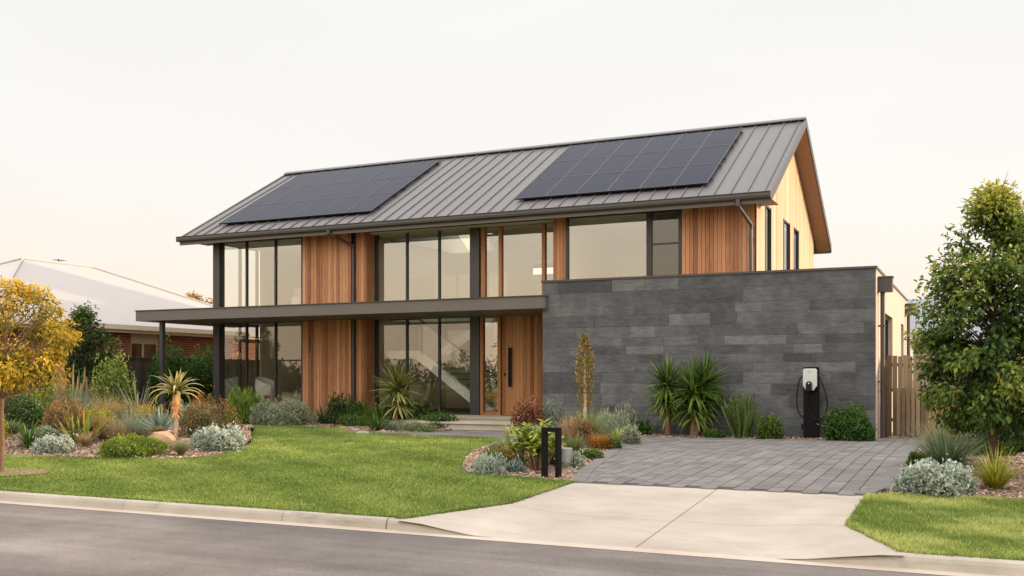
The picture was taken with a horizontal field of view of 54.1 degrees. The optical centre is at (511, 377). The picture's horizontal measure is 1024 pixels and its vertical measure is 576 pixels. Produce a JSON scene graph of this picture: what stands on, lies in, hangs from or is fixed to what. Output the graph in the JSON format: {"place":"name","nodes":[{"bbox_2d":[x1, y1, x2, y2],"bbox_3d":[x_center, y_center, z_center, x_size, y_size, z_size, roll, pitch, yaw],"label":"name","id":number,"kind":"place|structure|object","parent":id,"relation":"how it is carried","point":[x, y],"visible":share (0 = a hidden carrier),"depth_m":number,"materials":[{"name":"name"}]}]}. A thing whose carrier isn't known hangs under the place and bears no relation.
{"place":"outdoors","nodes":[
{"label":"outdoors","id":0,"kind":"place"},
{"bbox_2d":[0,468,47,475],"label":"garden bed","id":1,"kind":"object","parent":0,"point":[30,470],"visible":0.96,"depth_m":15.43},
{"bbox_2d":[0,275,88,471],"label":"yellow tree","id":2,"kind":"object","parent":1,"relation":"on","point":[14,376],"visible":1,"depth_m":15.30,"materials":[{"name":"plant"}]},
{"bbox_2d":[0,257,259,359],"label":"brick house","id":3,"kind":"structure","parent":0,"point":[118,299],"depth_m":36.32,"materials":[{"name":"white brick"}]},
{"bbox_2d":[131,342,157,356],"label":"window","id":4,"kind":"structure","parent":3,"relation":"in","point":[138,349],"depth_m":35.10,"materials":[{"name":"beige glass"}]},
{"bbox_2d":[5,420,450,458],"bbox_3d":[-9.140,1.236,29.971,18.100,0.336,21.400,0,0,25],"label":"garden bed","id":5,"kind":"object","parent":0,"point":[84,454],"visible":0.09,"depth_m":18.88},
{"bbox_2d":[4,389,44,430],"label":"dark bush","id":6,"kind":"object","parent":5,"relation":"on","point":[21,413],"visible":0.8,"depth_m":21.59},
{"bbox_2d":[5,418,53,450],"bbox_3d":[-9.303,1.067,19.291,1.123,0.725,1.146,0,0,25],"label":"cycad","id":7,"kind":"object","parent":5,"relation":"on","point":[27,440],"visible":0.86,"depth_m":19.24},
{"bbox_2d":[29,431,76,453],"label":"silver ground cover","id":8,"kind":"object","parent":5,"relation":"on","point":[57,445],"visible":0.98,"depth_m":18.38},
{"bbox_2d":[20,372,86,409],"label":"yellow green bush","id":9,"kind":"object","parent":5,"relation":"on","point":[47,399],"visible":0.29,"depth_m":24.19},
{"bbox_2d":[38,394,89,434],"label":"bronze bush","id":10,"kind":"object","parent":5,"relation":"on","point":[60,417],"visible":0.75,"depth_m":20.49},
{"bbox_2d":[39,381,120,419],"bbox_3d":[-10.497,0.541,24.216,2.772,1.078,2.826,0,0,25],"label":"grass tree","id":11,"kind":"object","parent":5,"relation":"on","point":[78,396],"visible":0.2,"depth_m":23.97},
{"bbox_2d":[54,403,111,443],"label":"aloe clump","id":12,"kind":"object","parent":5,"relation":"on","point":[85,428],"visible":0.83,"depth_m":19.23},
{"bbox_2d":[45,300,121,407],"bbox_3d":[-11.986,-0.443,28.279,1.922,3.588,2.110,0,0,2],"label":"pear tree","id":13,"kind":"object","parent":5,"relation":"on","point":[82,317],"visible":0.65,"depth_m":28.02,"materials":[{"name":"plant"}]},
{"bbox_2d":[81,392,129,421],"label":"ornamental grass","id":14,"kind":"object","parent":5,"relation":"on","point":[109,408],"depth_m":22.17,"materials":[{"name":"brown plant"}]},
{"bbox_2d":[90,334,140,411],"bbox_3d":[-9.979,0.035,25.144,1.260,2.288,1.383,0,0,-25],"label":"leafy bush","id":15,"kind":"object","parent":5,"relation":"on","point":[115,382],"visible":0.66,"depth_m":24.87,"materials":[{"name":"plant"}]},
{"bbox_2d":[89,432,171,458],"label":"spreading ground cover","id":16,"kind":"object","parent":5,"relation":"on","point":[116,446],"visible":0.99,"depth_m":17.56,"materials":[{"name":"plant"}]},
{"bbox_2d":[103,401,159,439],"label":"shrub","id":17,"kind":"object","parent":5,"relation":"on","point":[129,426],"visible":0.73,"depth_m":19.24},
{"bbox_2d":[126,399,172,427],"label":"olive shrub","id":18,"kind":"object","parent":5,"relation":"on","point":[142,409],"visible":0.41,"depth_m":21.65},
{"bbox_2d":[137,404,173,429],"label":"agave","id":19,"kind":"object","parent":5,"relation":"on","point":[161,420],"visible":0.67,"depth_m":20.83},
{"bbox_2d":[146,331,193,416],"bbox_3d":[-11.118,-0.094,32.206,1.715,2.916,1.505,0,0,25],"label":"laurel bush","id":20,"kind":"object","parent":5,"relation":"on","point":[153,380],"visible":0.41,"depth_m":32.00,"materials":[{"name":"plant"}]},
{"bbox_2d":[150,369,203,436],"bbox_3d":[-6.577,0.496,19.598,1.092,1.417,1.146,0,0,25],"label":"tree aloe","id":21,"kind":"object","parent":5,"relation":"on","point":[176,386],"visible":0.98,"depth_m":19.57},
{"bbox_2d":[173,353,207,412],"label":"laurel bush","id":22,"kind":"object","parent":5,"relation":"on","point":[193,374],"visible":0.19,"depth_m":33.29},
{"bbox_2d":[186,341,234,409],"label":"laurel bush","id":23,"kind":"object","parent":5,"relation":"on","point":[208,381],"visible":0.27,"depth_m":33.97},
{"bbox_2d":[178,385,247,437],"bbox_3d":[-6.086,0.676,19.970,1.599,1.083,1.405,0,0,25],"label":"red tipped bush","id":24,"kind":"object","parent":5,"relation":"on","point":[205,418],"visible":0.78,"depth_m":19.71,"materials":[{"name":"plant"}]},
{"bbox_2d":[189,421,246,452],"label":"cushion bush","id":25,"kind":"object","parent":5,"relation":"on","point":[223,439],"visible":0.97,"depth_m":18.42,"materials":[{"name":"silver plant"}]},
{"bbox_2d":[220,384,266,424],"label":"feathery bush","id":26,"kind":"object","parent":5,"relation":"on","point":[242,404],"visible":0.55,"depth_m":27.61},
{"bbox_2d":[246,394,318,426],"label":"silver green bush","id":27,"kind":"object","parent":5,"relation":"on","point":[286,415],"visible":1,"depth_m":27.03,"materials":[{"name":"plant"}]},
{"bbox_2d":[326,381,353,423],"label":"leafy plant","id":28,"kind":"object","parent":5,"relation":"on","point":[334,408],"visible":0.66,"depth_m":27.91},
{"bbox_2d":[368,359,423,422],"bbox_3d":[-3.032,0.400,26.374,1.547,1.904,1.581,0,0,25],"label":"yucca","id":29,"kind":"object","parent":5,"relation":"on","point":[398,384],"visible":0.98,"depth_m":26.25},
{"bbox_2d":[390,398,433,423],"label":"leafy plant","id":30,"kind":"object","parent":5,"relation":"on","point":[420,410],"visible":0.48,"depth_m":26.58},
{"bbox_2d":[425,408,458,430],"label":"step plant","id":31,"kind":"object","parent":5,"relation":"on","point":[439,416],"visible":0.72,"depth_m":25.31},
{"bbox_2d":[5,423,1023,497],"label":"bark chips","id":32,"kind":"object","parent":5,"relation":"on","point":[365,428],"visible":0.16,"depth_m":17.98,"materials":[{"name":"wood"}]},
{"bbox_2d":[346,430,507,437],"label":"path","id":33,"kind":"structure","parent":0,"point":[485,433],"depth_m":23.22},
{"bbox_2d":[0,503,947,575],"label":"road","id":34,"kind":"structure","parent":0,"point":[43,541],"depth_m":9.23,"materials":[{"name":"asphalt"}]},
{"bbox_2d":[0,490,1023,575],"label":"kerb","id":35,"kind":"structure","parent":34,"relation":"on","point":[924,563],"depth_m":10.61,"materials":[{"name":"concrete"}]},
{"bbox_2d":[18,427,981,497],"bbox_3d":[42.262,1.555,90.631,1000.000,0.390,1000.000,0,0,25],"label":"ground","id":36,"kind":"structure","parent":0,"point":[249,441],"depth_m":20.99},
{"bbox_2d":[0,355,259,409],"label":"metal fence","id":37,"kind":"object","parent":36,"relation":"on","point":[140,366],"visible":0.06,"depth_m":32.37,"materials":[{"name":"metal"}]},
{"bbox_2d":[134,117,916,439],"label":"house","id":38,"kind":"structure","parent":36,"relation":"on","point":[436,289],"depth_m":26.96,"materials":[{"name":"metal"}]},
{"bbox_2d":[225,324,258,408],"bbox_3d":[-8.652,-0.330,31.845,0.090,2.740,1.750,0,0,25],"label":"curtain","id":39,"kind":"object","parent":38,"relation":"in","point":[240,326],"depth_m":31.85,"materials":[{"name":"fabric"}]},
{"bbox_2d":[225,245,258,305],"bbox_3d":[-8.652,-3.150,31.845,0.090,2.060,1.750,0,0,25],"label":"curtain","id":40,"kind":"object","parent":38,"relation":"in","point":[239,249],"depth_m":31.85,"materials":[{"name":"fabric"}]},
{"bbox_2d":[219,204,269,224],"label":"solar panel","id":41,"kind":"object","parent":38,"relation":"attached to","point":[242,215],"visible":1,"depth_m":31.18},
{"bbox_2d":[221,321,302,412],"bbox_3d":[-7.541,-0.330,30.218,3.060,2.740,0.090,0,0,25],"label":"window","id":42,"kind":"structure","parent":38,"relation":"in","point":[276,360],"depth_m":30.41,"materials":[{"name":"metal"}]},
{"bbox_2d":[221,237,302,306],"bbox_3d":[-7.541,-3.150,30.218,3.060,2.060,0.090,0,0,25],"label":"window","id":43,"kind":"structure","parent":38,"relation":"in","point":[275,240],"depth_m":30.41,"materials":[{"name":"metal"}]},
{"bbox_2d":[255,377,273,400],"bbox_3d":[-7.827,0.485,31.896,0.672,1.050,0.718,0,0,25],"label":"shell chair","id":44,"kind":"object","parent":38,"relation":"on","point":[265,386],"visible":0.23,"depth_m":31.60,"materials":[{"name":"white paint"}]},
{"bbox_2d":[243,202,292,222],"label":"solar panel","id":45,"kind":"object","parent":38,"relation":"attached to","point":[266,212],"visible":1,"depth_m":30.78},
{"bbox_2d":[248,187,296,205],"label":"solar panel","id":46,"kind":"object","parent":38,"relation":"attached to","point":[272,196],"visible":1,"depth_m":32.46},
{"bbox_2d":[267,199,318,220],"bbox_3d":[-6.641,-5.111,30.463,0.913,0.040,1.544,0,29,25],"label":"solar panel","id":47,"kind":"object","parent":38,"relation":"attached to","point":[290,211],"visible":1,"depth_m":30.40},
{"bbox_2d":[271,185,319,203],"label":"solar panel","id":48,"kind":"object","parent":38,"relation":"attached to","point":[295,194],"visible":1,"depth_m":32.07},
{"bbox_2d":[276,172,320,188],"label":"solar panel","id":49,"kind":"object","parent":38,"relation":"attached to","point":[298,180],"visible":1,"depth_m":33.70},
{"bbox_2d":[292,197,343,217],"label":"solar panel","id":50,"kind":"object","parent":38,"relation":"attached to","point":[317,208],"visible":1,"depth_m":30.01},
{"bbox_2d":[296,183,342,200],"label":"solar panel","id":51,"kind":"object","parent":38,"relation":"attached to","point":[320,191],"visible":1,"depth_m":31.68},
{"bbox_2d":[299,169,344,186],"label":"solar panel","id":52,"kind":"object","parent":38,"relation":"attached to","point":[321,178],"visible":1,"depth_m":33.31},
{"bbox_2d":[318,195,368,215],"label":"solar panel","id":53,"kind":"object","parent":38,"relation":"attached to","point":[342,205],"visible":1,"depth_m":29.62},
{"bbox_2d":[320,180,367,198],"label":"solar panel","id":54,"kind":"object","parent":38,"relation":"attached to","point":[344,189],"visible":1,"depth_m":31.28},
{"bbox_2d":[321,167,366,184],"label":"solar panel","id":55,"kind":"object","parent":38,"relation":"attached to","point":[344,176],"visible":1,"depth_m":32.90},
{"bbox_2d":[346,165,389,181],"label":"solar panel","id":56,"kind":"object","parent":38,"relation":"attached to","point":[368,173],"visible":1,"depth_m":32.52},
{"bbox_2d":[345,178,392,196],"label":"solar panel","id":57,"kind":"object","parent":38,"relation":"attached to","point":[368,187],"visible":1,"depth_m":30.89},
{"bbox_2d":[344,192,396,213],"bbox_3d":[-4.126,-5.111,29.291,0.913,0.040,1.544,0,29,25],"label":"solar panel","id":58,"kind":"object","parent":38,"relation":"attached to","point":[371,203],"visible":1,"depth_m":29.21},
{"bbox_2d":[370,162,414,179],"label":"solar panel","id":59,"kind":"object","parent":38,"relation":"attached to","point":[392,170],"visible":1,"depth_m":32.13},
{"bbox_2d":[370,175,419,194],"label":"solar panel","id":60,"kind":"object","parent":38,"relation":"attached to","point":[396,184],"visible":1,"depth_m":30.49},
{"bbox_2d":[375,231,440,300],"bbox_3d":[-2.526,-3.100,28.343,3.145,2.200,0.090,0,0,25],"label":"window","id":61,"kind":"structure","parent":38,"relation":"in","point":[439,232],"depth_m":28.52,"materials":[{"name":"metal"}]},
{"bbox_2d":[394,159,440,177],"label":"solar panel","id":62,"kind":"object","parent":38,"relation":"attached to","point":[420,168],"visible":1,"depth_m":31.73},
{"bbox_2d":[375,317,469,414],"bbox_3d":[-2.526,-0.345,28.343,3.145,2.750,0.090,0,0,25],"label":"window","id":63,"kind":"structure","parent":38,"relation":"in","point":[439,319],"depth_m":28.52,"materials":[{"name":"metal"}]},
{"bbox_2d":[480,316,501,414],"bbox_3d":[-0.565,-0.350,27.407,0.620,2.760,0.140,0,0,25],"label":"window","id":64,"kind":"structure","parent":38,"relation":"in","point":[499,318],"depth_m":27.34,"materials":[{"name":"brown wood"}]},
{"bbox_2d":[481,223,552,296],"bbox_3d":[0.214,-3.100,27.043,2.290,2.200,0.140,0,0,25],"label":"window","id":65,"kind":"structure","parent":38,"relation":"in","point":[544,225],"depth_m":27.24,"materials":[{"name":"brown wood"}]},
{"bbox_2d":[502,315,541,414],"bbox_3d":[0.253,-0.360,26.997,1.160,2.740,0.150,0,0,25],"label":"front door","id":66,"kind":"structure","parent":38,"relation":"in","point":[521,335],"depth_m":27.01,"materials":[{"name":"brown wood"}]},
{"bbox_2d":[515,177,563,199],"bbox_3d":[0.760,-5.111,27.012,0.846,0.040,1.544,0,29,25],"label":"solar panel","id":67,"kind":"object","parent":38,"relation":"attached to","point":[539,188],"visible":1,"depth_m":26.95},
{"bbox_2d":[537,159,581,178],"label":"solar panel","id":68,"kind":"object","parent":38,"relation":"attached to","point":[559,169],"visible":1,"depth_m":28.22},
{"bbox_2d":[545,174,593,197],"bbox_3d":[1.538,-5.111,26.649,0.846,0.040,1.544,0,29,25],"label":"solar panel","id":69,"kind":"object","parent":38,"relation":"attached to","point":[568,185],"visible":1,"depth_m":26.58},
{"bbox_2d":[555,143,597,161],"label":"solar panel","id":70,"kind":"object","parent":38,"relation":"attached to","point":[576,152],"visible":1,"depth_m":29.46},
{"bbox_2d":[565,156,609,176],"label":"solar panel","id":71,"kind":"object","parent":38,"relation":"attached to","point":[588,166],"visible":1,"depth_m":27.86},
{"bbox_2d":[576,171,623,194],"bbox_3d":[2.316,-5.111,26.286,0.846,0.040,1.544,0,29,25],"label":"solar panel","id":72,"kind":"object","parent":38,"relation":"attached to","point":[599,183],"visible":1,"depth_m":26.22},
{"bbox_2d":[583,140,625,158],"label":"solar panel","id":73,"kind":"object","parent":38,"relation":"attached to","point":[604,149],"visible":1,"depth_m":29.10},
{"bbox_2d":[566,212,648,278],"bbox_3d":[2.429,-3.160,25.569,2.240,2.080,0.090,0,0,25],"label":"window","id":74,"kind":"structure","parent":38,"relation":"in","point":[647,213],"depth_m":25.70,"materials":[{"name":"metal"}]},
{"bbox_2d":[595,153,639,173],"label":"solar panel","id":75,"kind":"object","parent":38,"relation":"attached to","point":[619,163],"visible":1,"depth_m":27.49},
{"bbox_2d":[607,169,654,191],"bbox_3d":[3.094,-5.111,25.924,0.846,0.040,1.544,0,29,25],"label":"solar panel","id":76,"kind":"object","parent":38,"relation":"attached to","point":[630,180],"visible":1,"depth_m":25.85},
{"bbox_2d":[611,137,653,155],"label":"solar panel","id":77,"kind":"object","parent":38,"relation":"attached to","point":[633,146],"visible":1,"depth_m":28.72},
{"bbox_2d":[625,151,668,170],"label":"solar panel","id":78,"kind":"object","parent":38,"relation":"attached to","point":[649,160],"visible":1,"depth_m":27.13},
{"bbox_2d":[641,134,682,152],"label":"solar panel","id":79,"kind":"object","parent":38,"relation":"attached to","point":[661,143],"visible":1,"depth_m":28.36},
{"bbox_2d":[640,166,686,189],"bbox_3d":[3.872,-5.111,25.561,0.846,0.040,1.544,0,29,25],"label":"solar panel","id":80,"kind":"object","parent":38,"relation":"attached to","point":[663,177],"visible":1,"depth_m":25.49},
{"bbox_2d":[649,209,681,275],"bbox_3d":[3.815,-3.160,24.923,0.820,2.080,0.090,0,0,25],"label":"window","id":81,"kind":"structure","parent":38,"relation":"in","point":[665,226],"depth_m":24.92,"materials":[{"name":"metal"}]},
{"bbox_2d":[656,148,699,167],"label":"solar panel","id":82,"kind":"object","parent":38,"relation":"attached to","point":[677,158],"visible":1,"depth_m":26.77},
{"bbox_2d":[671,131,711,149],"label":"solar panel","id":83,"kind":"object","parent":38,"relation":"attached to","point":[691,140],"visible":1,"depth_m":28.00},
{"bbox_2d":[673,163,719,186],"bbox_3d":[4.650,-5.111,25.198,0.846,0.040,1.544,0,29,25],"label":"solar panel","id":84,"kind":"object","parent":38,"relation":"attached to","point":[700,174],"visible":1,"depth_m":25.12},
{"bbox_2d":[688,144,731,165],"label":"solar panel","id":85,"kind":"object","parent":38,"relation":"attached to","point":[710,154],"visible":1,"depth_m":26.40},
{"bbox_2d":[701,128,742,146],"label":"solar panel","id":86,"kind":"object","parent":38,"relation":"attached to","point":[722,137],"visible":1,"depth_m":27.63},
{"bbox_2d":[765,206,771,270],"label":"window","id":87,"kind":"structure","parent":38,"relation":"in","point":[768,211],"depth_m":25.44,"materials":[{"name":"metal"}]},
{"bbox_2d":[783,219,789,269],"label":"window","id":88,"kind":"structure","parent":38,"relation":"in","point":[786,226],"depth_m":27.81,"materials":[{"name":"metal"}]},
{"bbox_2d":[885,355,1022,436],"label":"paling fence","id":89,"kind":"object","parent":36,"relation":"on","point":[913,383],"visible":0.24,"depth_m":21.78,"materials":[{"name":"wood"}]},
{"bbox_2d":[0,424,1023,560],"bbox_3d":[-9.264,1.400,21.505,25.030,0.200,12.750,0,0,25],"label":"lawn","id":90,"kind":"structure","parent":0,"point":[370,501],"depth_m":13.86,"materials":[{"name":"plant"}]},
{"bbox_2d":[0,0,1023,355],"label":"sky","id":91,"kind":"structure","parent":0,"point":[127,126],"materials":[{"name":"white"}]},
{"bbox_2d":[461,434,833,479],"bbox_3d":[2.171,1.316,18.225,7.530,0.176,9.630,0,0,25],"label":"garden bed","id":92,"kind":"object","parent":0,"point":[470,463],"visible":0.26,"depth_m":15.42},
{"bbox_2d":[471,449,509,474],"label":"silver bush","id":93,"kind":"object","parent":92,"relation":"on","point":[485,464],"visible":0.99,"depth_m":14.47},
{"bbox_2d":[509,394,546,433],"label":"copper bush","id":94,"kind":"object","parent":92,"relation":"on","point":[529,415],"visible":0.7,"depth_m":22.63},
{"bbox_2d":[501,416,565,470],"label":"broad leaf plant","id":95,"kind":"object","parent":92,"relation":"on","point":[531,442],"visible":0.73,"depth_m":14.93,"materials":[{"name":"plant"}]},
{"bbox_2d":[541,427,561,477],"bbox_3d":[0.555,1.077,14.074,0.260,0.765,0.120,0,0,25],"label":"arch bollard","id":96,"kind":"object","parent":92,"relation":"on","point":[544,450],"visible":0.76,"depth_m":14.05,"materials":[{"name":"black metal"}]},
{"bbox_2d":[538,395,568,434],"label":"grey bush","id":97,"kind":"object","parent":92,"relation":"on","point":[555,420],"visible":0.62,"depth_m":22.62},
{"bbox_2d":[560,413,596,445],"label":"pink shrub","id":98,"kind":"object","parent":92,"relation":"on","point":[583,432],"visible":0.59,"depth_m":18.48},
{"bbox_2d":[573,333,594,419],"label":"columnar plant","id":99,"kind":"object","parent":92,"relation":"on","point":[584,339],"visible":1,"depth_m":22.15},
{"bbox_2d":[556,405,618,437],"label":"shrub","id":100,"kind":"object","parent":92,"relation":"on","point":[595,422],"visible":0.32,"depth_m":18.96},
{"bbox_2d":[593,406,631,440],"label":"grey green bush","id":101,"kind":"object","parent":92,"relation":"on","point":[615,421],"visible":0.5,"depth_m":20.33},
{"bbox_2d":[618,424,643,444],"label":"ball bush","id":102,"kind":"object","parent":92,"relation":"on","point":[631,437],"visible":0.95,"depth_m":19.45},
{"bbox_2d":[640,355,689,435],"bbox_3d":[3.466,0.372,22.361,1.392,1.959,1.436,0,0,25],"label":"yucca","id":103,"kind":"object","parent":92,"relation":"on","point":[663,402],"visible":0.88,"depth_m":22.25,"materials":[{"name":"plant"}]},
{"bbox_2d":[664,357,724,437],"bbox_3d":[3.997,0.431,22.009,1.488,1.877,1.508,0,0,25],"label":"yucca","id":104,"kind":"object","parent":92,"relation":"on","point":[697,412],"visible":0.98,"depth_m":21.87,"materials":[{"name":"plant"}]},
{"bbox_2d":[681,350,735,435],"bbox_3d":[4.248,0.345,22.204,1.442,2.020,1.515,0,0,25],"label":"yucca","id":105,"kind":"object","parent":92,"relation":"on","point":[709,379],"visible":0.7,"depth_m":22.05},
{"bbox_2d":[720,389,761,438],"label":"pencil bush","id":106,"kind":"object","parent":92,"relation":"on","point":[741,421],"visible":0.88,"depth_m":21.51,"materials":[{"name":"plant"}]},
{"bbox_2d":[756,412,786,438],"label":"box bush","id":107,"kind":"object","parent":92,"relation":"on","point":[773,429],"visible":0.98,"depth_m":21.15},
{"bbox_2d":[796,367,827,438],"bbox_3d":[6.382,0.540,21.293,0.659,1.540,0.410,0,0,25],"label":"ev charger","id":108,"kind":"object","parent":92,"relation":"on","point":[810,416],"visible":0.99,"depth_m":21.27,"materials":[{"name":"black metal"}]},
{"bbox_2d":[816,400,877,441],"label":"dark corner bush","id":109,"kind":"object","parent":92,"relation":"on","point":[851,424],"visible":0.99,"depth_m":20.48,"materials":[{"name":"plant"}]},
{"bbox_2d":[398,483,903,558],"bbox_3d":[1.807,1.512,11.151,4.990,0.196,3.620,0,0,25],"label":"driveway apron","id":110,"kind":"object","parent":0,"point":[793,529],"visible":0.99,"depth_m":10.69,"materials":[{"name":"concrete"}]},
{"bbox_2d":[567,436,923,495],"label":"driveway","id":111,"kind":"structure","parent":0,"point":[805,466],"depth_m":15.31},
{"bbox_2d":[897,388,929,435],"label":"gate","id":112,"kind":"structure","parent":111,"relation":"on","point":[907,397],"depth_m":21.54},
{"bbox_2d":[890,445,1023,498],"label":"garden bed","id":113,"kind":"object","parent":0,"point":[1002,492],"visible":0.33,"depth_m":12.69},
{"bbox_2d":[889,453,978,497],"bbox_3d":[5.048,1.170,12.043,1.044,0.538,0.895,0,0,25],"label":"cushion bush","id":114,"kind":"object","parent":113,"relation":"on","point":[926,476],"visible":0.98,"depth_m":11.88,"materials":[{"name":"silver plant"}]},
{"bbox_2d":[892,407,988,466],"bbox_3d":[6.427,0.822,14.852,1.724,0.998,1.723,0,0,25],"label":"grass tree","id":115,"kind":"object","parent":113,"relation":"on","point":[936,451],"visible":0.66,"depth_m":14.74,"materials":[{"name":"plant"}]},
{"bbox_2d":[902,173,1023,471],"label":"green tree","id":116,"kind":"object","parent":113,"relation":"on","point":[989,390],"visible":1,"depth_m":13.26,"materials":[{"name":"plant"}]},
{"bbox_2d":[963,411,1017,455],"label":"shade shrub","id":117,"kind":"object","parent":113,"relation":"on","point":[1002,442],"visible":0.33,"depth_m":16.50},
{"bbox_2d":[969,442,1023,489],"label":"flax clump","id":118,"kind":"object","parent":113,"relation":"on","point":[994,480],"visible":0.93,"depth_m":12.33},
{"bbox_2d":[907,297,1022,414],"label":"grey roofed house","id":119,"kind":"structure","parent":0,"point":[913,323],"depth_m":34.27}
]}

